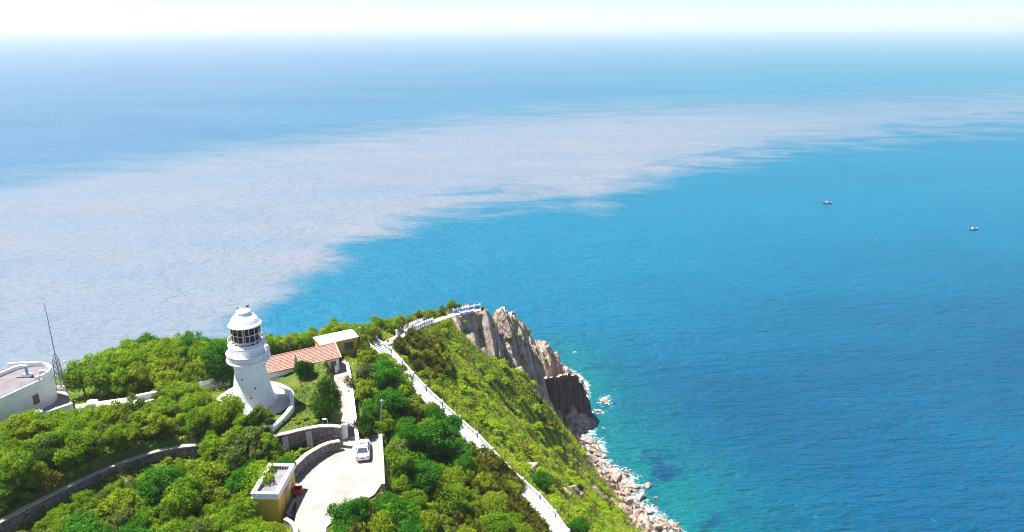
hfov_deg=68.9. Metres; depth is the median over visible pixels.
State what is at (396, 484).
broadleaf tree
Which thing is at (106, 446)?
shrub
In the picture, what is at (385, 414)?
pale green tree
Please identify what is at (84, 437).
broadleaf tree
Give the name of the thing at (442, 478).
pale green tree
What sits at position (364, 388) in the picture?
pale green tree
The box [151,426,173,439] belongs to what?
shrub
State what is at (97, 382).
broadleaf tree
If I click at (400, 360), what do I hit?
balustrade
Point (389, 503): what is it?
broadleaf tree
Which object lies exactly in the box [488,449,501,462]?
pine tree
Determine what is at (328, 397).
cypress tree
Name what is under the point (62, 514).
broadleaf tree
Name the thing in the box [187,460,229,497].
pale green tree
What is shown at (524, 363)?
rock slab
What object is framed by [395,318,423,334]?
balustrade
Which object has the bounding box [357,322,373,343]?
broadleaf tree
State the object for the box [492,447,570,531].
balustrade
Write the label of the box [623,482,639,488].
boulder
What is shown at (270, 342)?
broadleaf tree
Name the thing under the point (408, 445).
broadleaf tree
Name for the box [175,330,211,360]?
round tree
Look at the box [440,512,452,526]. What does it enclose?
pale green tree
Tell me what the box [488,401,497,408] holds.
shrub
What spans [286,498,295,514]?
bench
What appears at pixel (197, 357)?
pale green tree
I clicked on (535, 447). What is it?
shrub
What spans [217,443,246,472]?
slender tree
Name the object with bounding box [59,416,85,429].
broadleaf tree
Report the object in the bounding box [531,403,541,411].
shrub
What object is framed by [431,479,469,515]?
broadleaf tree
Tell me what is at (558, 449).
shrub
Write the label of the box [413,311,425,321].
pine tree
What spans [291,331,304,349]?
broadleaf tree
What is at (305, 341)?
broadleaf tree
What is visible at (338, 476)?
pavement
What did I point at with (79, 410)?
broadleaf tree
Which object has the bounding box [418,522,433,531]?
pale green tree
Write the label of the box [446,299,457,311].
broadleaf tree
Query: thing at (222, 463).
broadleaf tree
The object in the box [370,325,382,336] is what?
pale green tree
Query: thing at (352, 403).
garden wall
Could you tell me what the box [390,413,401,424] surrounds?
pale green tree
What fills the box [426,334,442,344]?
shrub
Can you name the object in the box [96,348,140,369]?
broadleaf tree
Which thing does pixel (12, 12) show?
sky
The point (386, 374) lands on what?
round tree
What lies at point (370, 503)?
broadleaf tree
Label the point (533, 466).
boulder
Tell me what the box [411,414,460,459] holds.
round tree
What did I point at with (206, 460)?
broadleaf tree
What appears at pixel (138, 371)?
pale green tree
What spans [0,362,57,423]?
radar building
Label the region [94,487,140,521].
pale green tree
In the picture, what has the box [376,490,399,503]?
round tree
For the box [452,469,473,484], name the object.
broadleaf tree
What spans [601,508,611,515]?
shrub
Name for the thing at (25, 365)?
radar antenna
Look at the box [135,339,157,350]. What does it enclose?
pale green tree
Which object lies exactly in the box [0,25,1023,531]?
sea
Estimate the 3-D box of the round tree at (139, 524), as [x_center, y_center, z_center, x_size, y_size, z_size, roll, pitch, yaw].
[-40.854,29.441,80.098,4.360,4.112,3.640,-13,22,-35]
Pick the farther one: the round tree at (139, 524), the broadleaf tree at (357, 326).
the broadleaf tree at (357, 326)
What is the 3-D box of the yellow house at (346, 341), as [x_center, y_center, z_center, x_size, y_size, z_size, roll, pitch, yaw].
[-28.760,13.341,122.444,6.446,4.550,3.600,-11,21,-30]
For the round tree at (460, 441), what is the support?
on the headland
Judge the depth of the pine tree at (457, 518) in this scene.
93.09 m
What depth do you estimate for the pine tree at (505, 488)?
105.27 m
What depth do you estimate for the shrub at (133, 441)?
90.39 m
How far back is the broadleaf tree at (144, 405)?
98.91 m
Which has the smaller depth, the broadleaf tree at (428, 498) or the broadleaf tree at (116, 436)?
the broadleaf tree at (116, 436)
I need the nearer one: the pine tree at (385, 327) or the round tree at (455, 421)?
the round tree at (455, 421)
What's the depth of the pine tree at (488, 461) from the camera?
109.90 m
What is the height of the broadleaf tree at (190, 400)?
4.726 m
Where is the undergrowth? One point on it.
(451, 405)
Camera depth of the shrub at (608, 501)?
193.69 m
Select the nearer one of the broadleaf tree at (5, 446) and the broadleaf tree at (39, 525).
the broadleaf tree at (39, 525)
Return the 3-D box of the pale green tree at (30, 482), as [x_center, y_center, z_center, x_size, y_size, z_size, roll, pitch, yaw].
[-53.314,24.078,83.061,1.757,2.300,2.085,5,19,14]
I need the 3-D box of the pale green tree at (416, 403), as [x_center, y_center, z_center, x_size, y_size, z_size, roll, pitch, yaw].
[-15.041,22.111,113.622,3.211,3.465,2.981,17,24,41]
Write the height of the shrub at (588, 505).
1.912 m
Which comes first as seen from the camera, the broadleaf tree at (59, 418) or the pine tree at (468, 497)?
the broadleaf tree at (59, 418)
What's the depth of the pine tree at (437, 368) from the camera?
144.84 m
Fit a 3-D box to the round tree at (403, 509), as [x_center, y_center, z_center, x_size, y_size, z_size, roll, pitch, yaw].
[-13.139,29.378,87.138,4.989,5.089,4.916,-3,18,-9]
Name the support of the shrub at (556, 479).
on the headland
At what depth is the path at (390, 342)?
184.48 m
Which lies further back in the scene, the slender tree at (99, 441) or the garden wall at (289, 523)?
the slender tree at (99, 441)
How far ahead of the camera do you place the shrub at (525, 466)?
134.75 m
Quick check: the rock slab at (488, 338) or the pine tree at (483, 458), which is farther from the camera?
the rock slab at (488, 338)
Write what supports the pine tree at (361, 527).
on the headland
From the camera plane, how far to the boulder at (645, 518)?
203.49 m
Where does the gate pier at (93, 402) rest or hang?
on the path at (121, 400)
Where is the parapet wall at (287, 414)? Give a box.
[269,381,294,432]
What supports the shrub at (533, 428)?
on the headland
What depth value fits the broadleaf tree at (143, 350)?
116.49 m
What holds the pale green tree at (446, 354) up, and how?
on the headland
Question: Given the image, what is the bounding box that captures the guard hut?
[250,463,295,521]
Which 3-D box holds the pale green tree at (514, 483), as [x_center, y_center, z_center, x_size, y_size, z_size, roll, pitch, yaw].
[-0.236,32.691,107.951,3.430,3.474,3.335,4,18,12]
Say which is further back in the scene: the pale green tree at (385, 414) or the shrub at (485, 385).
the shrub at (485, 385)
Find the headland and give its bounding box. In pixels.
[0,304,681,531]
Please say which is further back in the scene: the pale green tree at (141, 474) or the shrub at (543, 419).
the shrub at (543, 419)
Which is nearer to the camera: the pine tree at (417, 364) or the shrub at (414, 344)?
the pine tree at (417, 364)
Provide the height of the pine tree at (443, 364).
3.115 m
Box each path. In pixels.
[75,380,229,410]
[332,360,354,435]
[373,343,564,531]
[380,308,481,345]
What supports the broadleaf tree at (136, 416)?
on the headland
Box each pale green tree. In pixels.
[0,414,37,440]
[15,419,52,440]
[23,472,42,489]
[27,461,50,483]
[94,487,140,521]
[96,507,108,522]
[101,399,132,424]
[115,427,139,446]
[126,361,152,389]
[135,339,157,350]
[135,471,148,484]
[141,410,166,436]
[146,518,169,529]
[147,357,174,385]
[151,369,182,390]
[164,417,180,433]
[167,355,187,380]
[174,461,187,475]
[181,359,208,384]
[184,462,199,471]
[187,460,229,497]
[190,383,212,394]
[190,390,211,407]
[191,355,205,374]
[205,405,234,432]
[206,486,234,513]
[227,491,250,506]
[246,459,270,470]
[261,521,288,531]
[265,448,283,462]
[280,334,298,351]
[328,325,351,333]
[352,328,362,342]
[353,378,374,399]
[356,349,373,370]
[357,334,371,345]
[364,509,396,531]
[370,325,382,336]
[372,387,379,395]
[374,351,391,358]
[374,409,391,421]
[387,357,407,372]
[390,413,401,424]
[390,513,406,530]
[409,400,425,413]
[416,509,441,531]
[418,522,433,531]
[426,308,436,318]
[430,326,440,339]
[436,471,447,483]
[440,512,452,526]
[443,351,449,360]
[443,465,468,492]
[457,524,476,531]
[467,500,481,518]
[468,471,497,491]
[478,490,512,516]
[504,479,521,491]
[508,522,531,531]
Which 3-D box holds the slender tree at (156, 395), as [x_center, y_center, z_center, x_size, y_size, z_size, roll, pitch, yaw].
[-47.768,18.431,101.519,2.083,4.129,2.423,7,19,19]
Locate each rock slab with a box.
[451,315,462,330]
[466,332,480,350]
[467,322,473,333]
[478,334,483,347]
[479,309,496,356]
[481,347,489,356]
[495,335,502,359]
[496,308,511,337]
[504,342,514,356]
[510,357,519,367]
[514,329,519,345]
[515,366,524,377]
[516,323,524,341]
[517,341,522,356]
[520,355,528,368]
[528,336,532,344]
[531,345,537,359]
[536,352,542,368]
[537,375,542,384]
[541,346,550,357]
[545,355,552,365]
[554,351,560,362]
[554,359,559,374]
[564,366,569,372]
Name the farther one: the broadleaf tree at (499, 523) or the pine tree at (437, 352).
the pine tree at (437, 352)
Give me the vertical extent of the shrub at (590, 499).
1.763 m
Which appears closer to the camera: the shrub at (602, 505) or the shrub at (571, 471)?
the shrub at (602, 505)
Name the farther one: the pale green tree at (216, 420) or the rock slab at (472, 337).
the rock slab at (472, 337)
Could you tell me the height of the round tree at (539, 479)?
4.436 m
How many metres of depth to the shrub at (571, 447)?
209.21 m
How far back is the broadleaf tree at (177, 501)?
82.74 m
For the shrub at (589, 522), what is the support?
on the headland
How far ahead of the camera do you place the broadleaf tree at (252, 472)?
86.25 m
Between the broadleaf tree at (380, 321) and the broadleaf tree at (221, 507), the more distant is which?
the broadleaf tree at (380, 321)
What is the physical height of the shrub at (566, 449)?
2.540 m
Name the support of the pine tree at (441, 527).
on the headland
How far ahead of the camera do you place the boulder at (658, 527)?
204.50 m
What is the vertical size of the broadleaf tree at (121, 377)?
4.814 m
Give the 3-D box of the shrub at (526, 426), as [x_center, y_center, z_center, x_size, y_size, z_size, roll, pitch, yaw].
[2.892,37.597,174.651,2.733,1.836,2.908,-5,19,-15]
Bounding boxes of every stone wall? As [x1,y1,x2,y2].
[0,424,342,531]
[294,439,340,480]
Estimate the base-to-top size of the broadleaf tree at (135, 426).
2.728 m
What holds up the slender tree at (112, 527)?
on the headland
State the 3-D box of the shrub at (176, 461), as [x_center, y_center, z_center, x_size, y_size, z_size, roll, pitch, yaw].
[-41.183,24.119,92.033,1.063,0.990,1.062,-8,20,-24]
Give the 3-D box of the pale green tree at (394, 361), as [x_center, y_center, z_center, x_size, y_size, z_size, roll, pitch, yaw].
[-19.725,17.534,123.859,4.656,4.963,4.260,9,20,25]
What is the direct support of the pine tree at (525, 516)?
on the headland
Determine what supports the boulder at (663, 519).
on the headland
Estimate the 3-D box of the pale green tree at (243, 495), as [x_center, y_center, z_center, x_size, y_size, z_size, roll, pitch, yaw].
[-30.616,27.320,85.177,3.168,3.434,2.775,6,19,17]
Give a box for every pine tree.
[342,519,373,531]
[353,341,374,362]
[373,329,382,340]
[373,354,381,364]
[381,323,389,331]
[392,334,407,347]
[393,339,401,348]
[395,397,421,424]
[397,319,403,333]
[400,345,411,358]
[403,333,412,341]
[407,317,415,324]
[407,325,417,336]
[411,357,424,370]
[412,333,424,342]
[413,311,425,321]
[418,340,427,350]
[419,350,435,364]
[420,332,427,344]
[427,507,445,531]
[429,342,436,349]
[432,347,441,357]
[432,353,440,364]
[432,372,439,379]
[433,341,446,353]
[433,363,443,373]
[436,358,448,368]
[438,308,446,316]
[447,360,456,372]
[448,509,466,528]
[456,482,477,505]
[467,516,485,531]
[468,477,487,507]
[474,448,497,471]
[475,463,489,481]
[478,443,489,452]
[484,460,496,472]
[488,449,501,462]
[490,470,504,491]
[494,455,515,479]
[496,480,521,500]
[501,471,524,493]
[501,493,518,513]
[506,489,532,512]
[509,468,517,477]
[515,509,530,527]
[516,499,540,519]
[517,476,526,486]
[527,510,552,531]
[528,518,549,531]
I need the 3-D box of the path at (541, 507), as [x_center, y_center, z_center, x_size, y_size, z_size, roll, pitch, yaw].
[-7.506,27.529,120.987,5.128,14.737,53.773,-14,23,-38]
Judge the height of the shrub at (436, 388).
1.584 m
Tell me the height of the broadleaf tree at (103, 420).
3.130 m
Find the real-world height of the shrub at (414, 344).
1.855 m
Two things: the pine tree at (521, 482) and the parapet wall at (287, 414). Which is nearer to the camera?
the parapet wall at (287, 414)
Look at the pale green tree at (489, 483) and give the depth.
104.67 m
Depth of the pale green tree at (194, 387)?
102.11 m
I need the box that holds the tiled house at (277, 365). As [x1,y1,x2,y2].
[266,342,341,378]
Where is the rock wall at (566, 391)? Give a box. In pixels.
[544,373,592,422]
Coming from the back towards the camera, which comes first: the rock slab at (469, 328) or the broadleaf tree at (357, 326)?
the rock slab at (469, 328)
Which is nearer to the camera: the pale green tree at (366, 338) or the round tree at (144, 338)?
the round tree at (144, 338)
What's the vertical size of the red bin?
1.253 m
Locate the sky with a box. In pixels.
[0,0,1023,24]
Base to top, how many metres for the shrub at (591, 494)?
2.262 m
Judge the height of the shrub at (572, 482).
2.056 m
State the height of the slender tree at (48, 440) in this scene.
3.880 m
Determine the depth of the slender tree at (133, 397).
96.64 m
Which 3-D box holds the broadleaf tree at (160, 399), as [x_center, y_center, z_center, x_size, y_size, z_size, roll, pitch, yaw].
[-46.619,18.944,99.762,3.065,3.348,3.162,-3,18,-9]
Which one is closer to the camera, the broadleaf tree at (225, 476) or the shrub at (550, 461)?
the broadleaf tree at (225, 476)
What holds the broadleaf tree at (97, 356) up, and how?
on the headland
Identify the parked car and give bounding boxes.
[354,439,370,460]
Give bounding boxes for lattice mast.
[44,303,68,395]
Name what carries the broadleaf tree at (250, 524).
on the headland
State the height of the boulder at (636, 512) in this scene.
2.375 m
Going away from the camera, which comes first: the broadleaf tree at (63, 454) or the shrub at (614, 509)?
the broadleaf tree at (63, 454)
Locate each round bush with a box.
[293,360,314,377]
[351,413,377,437]
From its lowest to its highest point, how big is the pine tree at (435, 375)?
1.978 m
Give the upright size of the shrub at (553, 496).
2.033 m
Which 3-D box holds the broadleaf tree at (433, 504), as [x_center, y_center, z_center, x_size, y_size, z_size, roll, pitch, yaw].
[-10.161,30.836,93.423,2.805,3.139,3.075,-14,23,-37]
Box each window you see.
[31,392,40,405]
[344,341,353,349]
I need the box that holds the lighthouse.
[226,305,277,410]
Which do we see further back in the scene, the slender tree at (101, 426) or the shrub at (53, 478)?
the slender tree at (101, 426)
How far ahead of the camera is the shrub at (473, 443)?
119.29 m
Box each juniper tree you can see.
[18,456,42,484]
[25,448,46,461]
[30,447,57,471]
[84,426,98,445]
[204,360,231,387]
[218,408,234,424]
[246,408,265,428]
[411,352,418,359]
[442,367,452,376]
[537,397,543,403]
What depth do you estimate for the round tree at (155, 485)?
84.35 m
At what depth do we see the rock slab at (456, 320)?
188.84 m
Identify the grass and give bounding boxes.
[275,310,646,531]
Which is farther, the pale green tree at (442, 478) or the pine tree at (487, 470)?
the pine tree at (487, 470)
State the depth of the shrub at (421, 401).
126.13 m
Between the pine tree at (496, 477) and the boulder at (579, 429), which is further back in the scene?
the boulder at (579, 429)
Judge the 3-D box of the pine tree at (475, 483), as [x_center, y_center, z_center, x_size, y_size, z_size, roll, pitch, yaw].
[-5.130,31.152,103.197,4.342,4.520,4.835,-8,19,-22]
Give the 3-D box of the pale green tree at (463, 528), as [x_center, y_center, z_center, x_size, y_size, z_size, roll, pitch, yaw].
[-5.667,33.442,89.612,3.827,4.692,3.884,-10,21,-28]
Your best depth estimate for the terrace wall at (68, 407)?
99.04 m
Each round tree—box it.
[60,508,115,531]
[117,524,150,531]
[120,514,148,530]
[126,331,161,347]
[135,464,185,507]
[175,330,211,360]
[184,481,209,510]
[199,336,233,377]
[222,459,258,497]
[276,455,296,473]
[325,496,368,527]
[331,519,354,531]
[360,400,379,419]
[369,354,403,392]
[371,500,395,527]
[373,387,408,415]
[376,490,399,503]
[385,416,422,453]
[388,496,420,523]
[392,419,421,452]
[393,516,423,531]
[404,450,442,494]
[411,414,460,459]
[418,454,431,461]
[419,404,446,424]
[440,443,475,474]
[445,437,467,459]
[446,413,464,437]
[529,470,553,490]
[567,516,588,531]
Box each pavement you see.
[42,385,70,411]
[217,385,294,414]
[295,434,380,531]
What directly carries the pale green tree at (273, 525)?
on the headland
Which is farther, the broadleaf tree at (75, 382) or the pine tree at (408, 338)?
the pine tree at (408, 338)
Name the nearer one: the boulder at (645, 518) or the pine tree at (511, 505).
the pine tree at (511, 505)
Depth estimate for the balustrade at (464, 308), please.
203.03 m
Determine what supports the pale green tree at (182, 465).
on the headland
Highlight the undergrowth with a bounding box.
[0,309,645,531]
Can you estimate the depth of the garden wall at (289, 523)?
82.42 m
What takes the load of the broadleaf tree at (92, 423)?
on the headland
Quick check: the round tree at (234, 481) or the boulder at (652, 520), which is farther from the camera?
the boulder at (652, 520)
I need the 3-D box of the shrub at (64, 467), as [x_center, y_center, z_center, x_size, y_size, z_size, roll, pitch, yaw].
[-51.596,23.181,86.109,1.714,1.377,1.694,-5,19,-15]
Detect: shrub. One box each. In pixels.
[18,523,27,530]
[19,491,32,499]
[35,469,68,492]
[57,461,72,472]
[64,467,75,476]
[86,447,99,453]
[101,446,114,453]
[102,443,111,452]
[107,473,120,481]
[112,439,126,450]
[118,465,129,471]
[124,437,141,447]
[135,425,148,438]
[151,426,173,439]
[163,456,172,464]
[173,457,181,463]
[177,429,187,435]
[192,427,203,434]
[293,451,300,456]
[400,355,409,363]
[412,342,421,350]
[412,392,421,398]
[417,370,426,376]
[417,398,427,405]
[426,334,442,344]
[428,385,439,393]
[450,343,462,353]
[455,379,464,383]
[457,369,468,376]
[458,383,472,392]
[460,399,467,404]
[464,440,478,451]
[467,376,478,385]
[467,398,476,404]
[471,448,477,457]
[472,410,488,423]
[475,363,483,369]
[480,382,488,389]
[484,374,495,382]
[486,367,497,375]
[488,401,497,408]
[488,419,500,428]
[488,436,496,442]
[491,426,499,435]
[497,359,508,363]
[499,362,507,369]
[501,377,509,384]
[503,424,511,431]
[504,440,513,446]
[506,401,514,408]
[515,433,523,442]
[517,370,525,375]
[518,394,527,400]
[518,461,532,473]
[519,443,535,456]
[521,424,530,428]
[528,444,539,453]
[530,423,537,431]
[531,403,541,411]
[533,455,540,461]
[534,421,543,428]
[536,432,544,438]
[536,466,545,472]
[540,416,550,426]
[540,487,554,495]
[541,449,548,456]
[546,457,555,466]
[547,473,564,488]
[547,493,562,500]
[550,498,564,506]
[551,471,562,478]
[553,444,563,453]
[560,445,571,454]
[563,474,570,483]
[564,460,571,467]
[566,511,575,518]
[567,443,574,450]
[567,468,575,475]
[568,476,579,483]
[568,480,576,485]
[572,515,594,531]
[573,505,586,515]
[577,484,586,490]
[580,449,586,454]
[583,502,593,508]
[585,493,596,503]
[585,495,595,505]
[591,523,603,531]
[597,502,606,509]
[600,497,615,508]
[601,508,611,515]
[604,526,614,531]
[609,507,620,511]
[614,513,623,521]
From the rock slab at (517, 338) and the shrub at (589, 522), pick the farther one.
the rock slab at (517, 338)
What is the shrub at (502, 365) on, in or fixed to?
on the headland
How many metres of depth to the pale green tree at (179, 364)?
110.69 m
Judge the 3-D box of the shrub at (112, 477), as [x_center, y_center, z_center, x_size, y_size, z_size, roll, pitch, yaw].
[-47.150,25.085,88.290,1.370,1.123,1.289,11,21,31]
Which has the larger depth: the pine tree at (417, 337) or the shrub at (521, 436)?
the shrub at (521, 436)
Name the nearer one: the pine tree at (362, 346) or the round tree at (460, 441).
the round tree at (460, 441)
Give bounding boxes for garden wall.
[283,517,297,531]
[345,362,358,441]
[378,434,384,490]
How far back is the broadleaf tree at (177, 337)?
123.66 m
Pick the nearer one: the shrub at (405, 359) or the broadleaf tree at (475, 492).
the broadleaf tree at (475, 492)
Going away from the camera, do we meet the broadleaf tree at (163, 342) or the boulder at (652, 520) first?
the broadleaf tree at (163, 342)
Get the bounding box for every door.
[285,486,288,505]
[331,361,335,371]
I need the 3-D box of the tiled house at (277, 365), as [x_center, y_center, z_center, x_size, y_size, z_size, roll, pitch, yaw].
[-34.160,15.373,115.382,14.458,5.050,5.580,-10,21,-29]
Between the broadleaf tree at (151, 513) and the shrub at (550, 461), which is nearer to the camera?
the broadleaf tree at (151, 513)
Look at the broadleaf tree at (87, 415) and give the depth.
92.03 m
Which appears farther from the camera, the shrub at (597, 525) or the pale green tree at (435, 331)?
the pale green tree at (435, 331)
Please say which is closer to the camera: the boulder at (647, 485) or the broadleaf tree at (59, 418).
the broadleaf tree at (59, 418)
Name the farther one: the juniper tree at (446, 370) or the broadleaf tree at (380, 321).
the broadleaf tree at (380, 321)
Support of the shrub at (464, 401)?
on the headland
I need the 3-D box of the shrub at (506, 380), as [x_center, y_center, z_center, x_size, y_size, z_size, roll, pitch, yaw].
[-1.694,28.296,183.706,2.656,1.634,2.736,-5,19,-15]
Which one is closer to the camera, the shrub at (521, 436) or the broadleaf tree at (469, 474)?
the broadleaf tree at (469, 474)
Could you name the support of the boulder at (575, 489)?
on the headland
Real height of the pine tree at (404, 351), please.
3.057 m
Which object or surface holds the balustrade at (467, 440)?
on the path at (541, 507)
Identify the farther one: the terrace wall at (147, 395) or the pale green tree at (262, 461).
the terrace wall at (147, 395)
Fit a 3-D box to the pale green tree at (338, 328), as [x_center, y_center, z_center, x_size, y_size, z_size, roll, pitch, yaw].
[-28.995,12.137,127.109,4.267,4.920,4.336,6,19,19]
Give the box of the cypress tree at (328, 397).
[307,375,342,417]
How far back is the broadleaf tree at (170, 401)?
98.66 m
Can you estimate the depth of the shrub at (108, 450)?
88.86 m
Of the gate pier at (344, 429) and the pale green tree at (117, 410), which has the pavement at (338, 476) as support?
the gate pier at (344, 429)
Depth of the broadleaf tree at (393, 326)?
153.74 m
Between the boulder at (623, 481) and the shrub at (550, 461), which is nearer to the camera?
the shrub at (550, 461)
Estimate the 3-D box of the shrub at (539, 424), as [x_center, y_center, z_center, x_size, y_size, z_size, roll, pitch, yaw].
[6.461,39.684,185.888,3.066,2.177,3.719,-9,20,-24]
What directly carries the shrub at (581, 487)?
on the headland
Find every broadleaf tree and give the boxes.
[0,429,11,445]
[0,437,27,464]
[0,448,34,490]
[0,482,21,508]
[17,431,49,451]
[18,407,44,436]
[31,521,49,531]
[40,514,63,527]
[41,408,62,419]
[46,504,68,519]
[46,508,71,531]
[48,410,79,430]
[48,418,87,448]
[51,444,80,464]
[55,358,102,396]
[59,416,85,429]
[59,501,81,515]
[64,427,98,462]
[70,403,93,415]
[70,409,98,426]
[70,488,95,504]
[72,504,92,516]
[78,360,116,396]
[79,348,117,390]
[82,496,100,508]
[85,507,103,520]
[86,404,106,415]
[86,419,105,439]
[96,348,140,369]
[97,412,115,425]
[98,367,136,395]
[101,344,128,356]
[101,426,126,448]
[103,478,121,493]
[106,421,126,435]
[114,344,129,355]
[117,486,135,500]
[119,337,139,350]
[122,422,140,431]
[126,503,161,526]
[128,407,151,429]
[131,496,159,514]
[135,401,152,409]
[137,346,152,355]
[138,352,157,373]
[148,524,162,531]
[149,402,173,422]
[152,395,173,407]
[153,336,181,350]
[153,343,187,360]
[154,332,185,343]
[154,516,191,531]
[158,474,205,525]
[160,380,197,400]
[163,398,177,406]
[173,409,193,432]
[176,392,205,414]
[180,407,209,434]
[182,510,200,526]
[185,339,211,363]
[194,401,220,422]
[197,502,219,520]
[198,429,222,459]
[199,456,218,461]
[203,510,226,531]
[212,392,246,422]
[213,459,232,477]
[218,425,252,453]
[218,503,231,514]
[218,507,246,530]
[219,471,234,483]
[223,525,246,531]
[225,525,273,531]
[226,492,260,521]
[231,413,249,429]
[235,498,258,519]
[236,462,277,496]
[236,514,265,531]
[250,432,285,459]
[261,333,278,352]
[264,409,275,420]
[266,335,287,355]
[267,333,283,339]
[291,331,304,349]
[295,332,315,349]
[305,326,317,347]
[324,318,342,333]
[340,322,359,335]
[343,496,375,525]
[352,322,362,334]
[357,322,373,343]
[361,396,373,407]
[370,315,384,327]
[375,417,394,434]
[381,497,397,507]
[383,442,414,479]
[386,321,401,333]
[389,315,402,323]
[391,382,412,398]
[391,474,408,497]
[392,373,416,397]
[393,433,412,451]
[399,488,427,511]
[401,372,415,385]
[415,310,427,315]
[420,400,436,411]
[423,499,441,513]
[424,481,439,501]
[424,490,431,501]
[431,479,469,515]
[434,461,448,476]
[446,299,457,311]
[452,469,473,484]
[457,500,473,513]
[459,508,473,524]
[465,462,481,476]
[468,487,483,503]
[474,511,512,531]
[504,509,523,530]
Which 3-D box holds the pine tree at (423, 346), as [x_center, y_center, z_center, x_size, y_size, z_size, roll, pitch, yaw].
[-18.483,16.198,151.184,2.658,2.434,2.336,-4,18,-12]
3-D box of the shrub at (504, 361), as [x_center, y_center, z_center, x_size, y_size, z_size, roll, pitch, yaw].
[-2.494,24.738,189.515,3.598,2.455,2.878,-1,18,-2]
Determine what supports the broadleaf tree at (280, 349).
on the headland
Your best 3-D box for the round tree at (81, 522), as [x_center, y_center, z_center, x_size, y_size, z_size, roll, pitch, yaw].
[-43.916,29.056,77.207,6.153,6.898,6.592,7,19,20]
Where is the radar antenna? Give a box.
[8,361,41,376]
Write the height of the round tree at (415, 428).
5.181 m
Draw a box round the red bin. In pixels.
[291,483,302,494]
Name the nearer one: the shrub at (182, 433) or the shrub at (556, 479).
the shrub at (182, 433)
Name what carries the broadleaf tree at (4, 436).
on the headland
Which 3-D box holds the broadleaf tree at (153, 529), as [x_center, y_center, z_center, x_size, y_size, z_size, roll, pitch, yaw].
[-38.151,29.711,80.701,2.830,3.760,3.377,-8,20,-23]
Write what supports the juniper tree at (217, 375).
on the headland
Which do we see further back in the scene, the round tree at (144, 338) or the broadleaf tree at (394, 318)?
the broadleaf tree at (394, 318)
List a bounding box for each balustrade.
[376,336,425,390]
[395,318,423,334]
[405,318,433,334]
[414,389,474,447]
[425,384,493,448]
[453,303,480,312]
[459,308,473,313]
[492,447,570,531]
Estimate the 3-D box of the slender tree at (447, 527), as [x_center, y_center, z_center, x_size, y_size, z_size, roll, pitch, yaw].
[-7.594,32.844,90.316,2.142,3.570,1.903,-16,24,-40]
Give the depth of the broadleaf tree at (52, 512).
81.46 m
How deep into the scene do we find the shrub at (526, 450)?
151.45 m
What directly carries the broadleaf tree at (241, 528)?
on the headland
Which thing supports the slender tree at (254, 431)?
on the headland
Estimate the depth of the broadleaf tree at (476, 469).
107.47 m
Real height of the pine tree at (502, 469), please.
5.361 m
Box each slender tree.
[37,431,59,449]
[93,488,109,500]
[95,432,108,445]
[97,423,113,438]
[104,522,118,531]
[105,507,132,530]
[113,413,131,425]
[124,476,137,490]
[125,392,145,413]
[138,404,151,411]
[150,385,164,400]
[166,404,186,417]
[184,516,213,531]
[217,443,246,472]
[218,429,248,468]
[241,426,263,452]
[245,440,269,462]
[250,402,270,422]
[281,337,295,351]
[343,374,354,387]
[353,360,377,380]
[389,438,406,466]
[432,455,442,463]
[443,524,457,531]
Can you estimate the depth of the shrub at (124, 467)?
89.34 m
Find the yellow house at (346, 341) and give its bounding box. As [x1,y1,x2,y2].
[313,329,358,356]
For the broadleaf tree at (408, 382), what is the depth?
117.42 m
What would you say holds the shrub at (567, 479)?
on the headland
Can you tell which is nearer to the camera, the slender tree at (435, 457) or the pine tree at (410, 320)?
the slender tree at (435, 457)
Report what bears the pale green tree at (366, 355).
on the headland
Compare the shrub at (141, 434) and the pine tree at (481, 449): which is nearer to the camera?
the shrub at (141, 434)
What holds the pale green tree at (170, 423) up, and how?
on the headland
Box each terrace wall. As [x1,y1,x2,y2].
[42,402,73,417]
[136,386,173,398]
[198,372,223,386]
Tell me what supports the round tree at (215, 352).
on the headland
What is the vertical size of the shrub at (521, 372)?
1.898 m
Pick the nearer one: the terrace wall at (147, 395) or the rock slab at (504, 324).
the terrace wall at (147, 395)
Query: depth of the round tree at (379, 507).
84.62 m
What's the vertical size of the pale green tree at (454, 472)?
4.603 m
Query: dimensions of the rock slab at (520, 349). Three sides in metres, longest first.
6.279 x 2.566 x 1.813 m
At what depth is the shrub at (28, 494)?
81.75 m
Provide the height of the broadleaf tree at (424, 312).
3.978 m
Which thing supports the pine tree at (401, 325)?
on the headland
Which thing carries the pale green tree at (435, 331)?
on the headland
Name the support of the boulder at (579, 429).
on the headland
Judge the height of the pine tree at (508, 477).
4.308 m
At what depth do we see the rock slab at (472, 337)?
185.61 m
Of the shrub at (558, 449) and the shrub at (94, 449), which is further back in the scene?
the shrub at (558, 449)
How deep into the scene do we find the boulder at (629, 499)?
213.11 m
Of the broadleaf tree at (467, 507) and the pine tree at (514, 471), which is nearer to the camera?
the broadleaf tree at (467, 507)
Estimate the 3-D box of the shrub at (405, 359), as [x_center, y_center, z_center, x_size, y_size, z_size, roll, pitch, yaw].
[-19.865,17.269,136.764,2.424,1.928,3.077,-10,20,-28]
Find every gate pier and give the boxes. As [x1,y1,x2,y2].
[86,399,97,406]
[341,421,347,438]
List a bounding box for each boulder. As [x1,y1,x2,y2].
[527,462,537,473]
[565,413,574,422]
[569,485,579,493]
[574,418,582,425]
[574,425,581,432]
[581,436,592,443]
[583,417,590,425]
[594,451,602,456]
[609,467,618,475]
[611,471,622,482]
[620,475,626,484]
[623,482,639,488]
[626,497,633,502]
[633,508,639,516]
[636,492,644,501]
[641,514,650,523]
[643,482,651,488]
[649,516,656,524]
[652,523,662,530]
[659,517,667,521]
[669,521,679,526]
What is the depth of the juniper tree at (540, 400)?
195.04 m
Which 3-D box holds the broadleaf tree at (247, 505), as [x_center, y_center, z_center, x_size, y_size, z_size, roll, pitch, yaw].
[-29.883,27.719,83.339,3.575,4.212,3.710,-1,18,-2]

